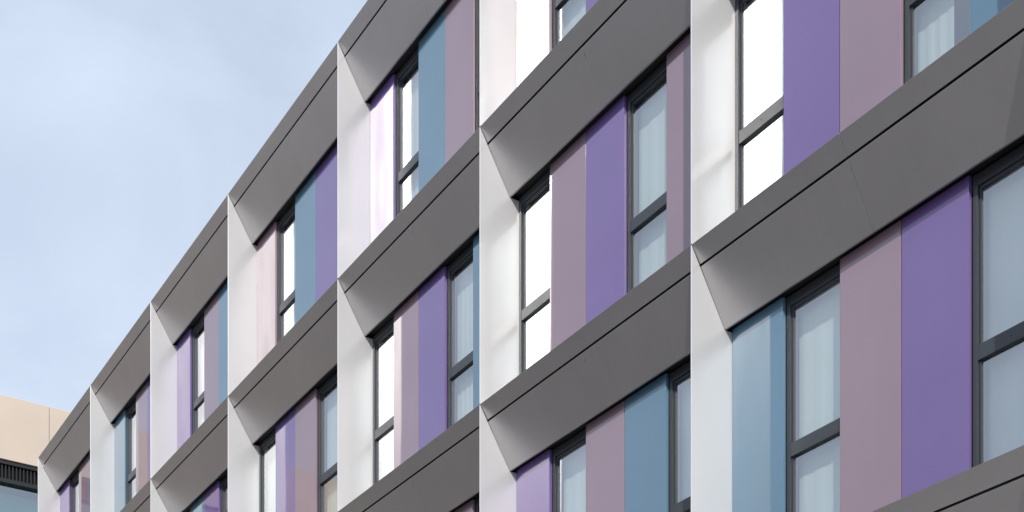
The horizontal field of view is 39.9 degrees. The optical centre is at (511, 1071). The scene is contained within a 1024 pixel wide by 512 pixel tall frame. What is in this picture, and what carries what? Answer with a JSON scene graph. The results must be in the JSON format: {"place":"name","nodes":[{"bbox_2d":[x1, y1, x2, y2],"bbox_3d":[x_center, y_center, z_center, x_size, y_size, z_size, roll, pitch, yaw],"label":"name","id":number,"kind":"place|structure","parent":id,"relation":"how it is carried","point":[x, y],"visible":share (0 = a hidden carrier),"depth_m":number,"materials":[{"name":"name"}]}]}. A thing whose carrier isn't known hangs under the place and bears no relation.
{"place":"outdoors","nodes":[
{"label":"outdoors","id":0,"kind":"place"},
{"bbox_2d":[0,0,366,411],"label":"sky","id":1,"kind":"structure","parent":0,"point":[126,125],"materials":[{"name":"blue"}]},
{"bbox_2d":[38,0,1023,511],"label":"apartment building","id":2,"kind":"structure","parent":0,"point":[604,256],"depth_m":13.84,"materials":[{"name":"paint"}]},
{"bbox_2d":[71,471,78,511],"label":"window","id":3,"kind":"structure","parent":2,"relation":"in","point":[75,480],"depth_m":29.73,"materials":[{"name":"clear glass"}]},
{"bbox_2d":[127,400,135,503],"bbox_3d":[-7.095,-11.341,26.504,0.089,2.420,0.647,0,0,-33],"label":"window","id":4,"kind":"structure","parent":2,"relation":"in","point":[131,411],"depth_m":26.62,"materials":[{"name":"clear glass"}]},
{"bbox_2d":[192,315,203,433],"bbox_3d":[-5.163,-11.420,23.577,0.141,2.578,0.649,0,0,-33],"label":"window","id":5,"kind":"structure","parent":2,"relation":"in","point":[197,402],"depth_m":23.78,"materials":[{"name":"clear glass"}]},
{"bbox_2d":[221,475,227,511],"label":"window","id":6,"kind":"structure","parent":2,"relation":"in","point":[224,483],"depth_m":22.69,"materials":[{"name":"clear glass"}]},
{"bbox_2d":[259,429,275,511],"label":"window","id":7,"kind":"structure","parent":2,"relation":"in","point":[269,444],"depth_m":21.37,"materials":[{"name":"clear glass"}]},
{"bbox_2d":[278,201,294,341],"bbox_3d":[-3.213,-11.420,20.574,0.141,2.578,0.692,0,0,-33],"label":"window","id":8,"kind":"structure","parent":2,"relation":"in","point":[285,307],"depth_m":20.79,"materials":[{"name":"clear glass"}]},
{"bbox_2d":[318,372,337,511],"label":"window","id":9,"kind":"structure","parent":2,"relation":"in","point":[329,388],"depth_m":19.63,"materials":[{"name":"clear glass"}]},
{"bbox_2d":[373,318,393,484],"bbox_3d":[-1.573,-8.418,18.050,0.141,2.526,0.637,0,0,-33],"label":"window","id":10,"kind":"structure","parent":2,"relation":"in","point":[384,433],"depth_m":18.24,"materials":[{"name":"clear glass"}]},
{"bbox_2d":[396,47,418,215],"bbox_3d":[-1.226,-11.420,17.516,0.141,2.578,0.637,0,0,-33],"label":"window","id":11,"kind":"structure","parent":2,"relation":"in","point":[408,174],"depth_m":17.70,"materials":[{"name":"clear glass"}]},
{"bbox_2d":[447,243,472,428],"bbox_3d":[-0.533,-8.418,16.448,0.141,2.526,0.637,0,0,-33],"label":"window","id":12,"kind":"structure","parent":2,"relation":"in","point":[462,371],"depth_m":16.63,"materials":[{"name":"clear glass"}]},
{"bbox_2d":[476,498,478,511],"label":"window","id":13,"kind":"structure","parent":2,"relation":"in","point":[477,500],"depth_m":16.11,"materials":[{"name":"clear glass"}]},
{"bbox_2d":[476,0,479,129],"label":"window","id":14,"kind":"structure","parent":2,"relation":"in","point":[477,1],"depth_m":16.11,"materials":[{"name":"glass"}]},
{"bbox_2d":[519,170,549,373],"bbox_3d":[0.309,-8.418,15.151,0.141,2.526,0.642,0,0,-33],"label":"window","id":15,"kind":"structure","parent":2,"relation":"in","point":[537,197],"depth_m":15.32,"materials":[{"name":"clear glass"}]},
{"bbox_2d":[552,0,585,48],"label":"window","id":16,"kind":"structure","parent":2,"relation":"in","point":[574,10],"depth_m":14.81,"materials":[{"name":"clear glass"}]},
{"bbox_2d":[552,429,585,511],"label":"window","id":17,"kind":"structure","parent":2,"relation":"in","point":[573,451],"depth_m":14.75,"materials":[{"name":"clear glass"}]},
{"bbox_2d":[627,60,666,292],"bbox_3d":[1.358,-8.418,13.535,0.141,2.526,0.642,0,0,-33],"label":"window","id":18,"kind":"structure","parent":2,"relation":"in","point":[650,96],"depth_m":13.67,"materials":[{"name":"clear glass"}]},
{"bbox_2d":[669,360,690,511],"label":"window","id":19,"kind":"structure","parent":2,"relation":"in","point":[682,375],"depth_m":13.20,"materials":[{"name":"clear glass"}]},
{"bbox_2d":[735,0,783,210],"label":"window","id":20,"kind":"structure","parent":2,"relation":"in","point":[763,134],"depth_m":12.38,"materials":[{"name":"white glass"}]},
{"bbox_2d":[786,264,839,511],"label":"window","id":21,"kind":"structure","parent":2,"relation":"in","point":[817,448],"depth_m":11.80,"materials":[{"name":"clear glass"}]},
{"bbox_2d":[904,0,953,83],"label":"window","id":22,"kind":"structure","parent":2,"relation":"in","point":[935,17],"depth_m":10.82,"materials":[{"name":"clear glass"}]},
{"bbox_2d":[973,144,1023,466],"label":"window","id":23,"kind":"structure","parent":2,"relation":"in","point":[998,190],"depth_m":10.26,"materials":[{"name":"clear glass"}]},
{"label":"pavement","id":24,"kind":"structure","parent":0,"visible":0},
{"bbox_2d":[0,394,70,511],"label":"building","id":25,"kind":"structure","parent":24,"relation":"on","point":[28,430],"depth_m":36.22,"materials":[{"name":"beige concrete"}]}
]}

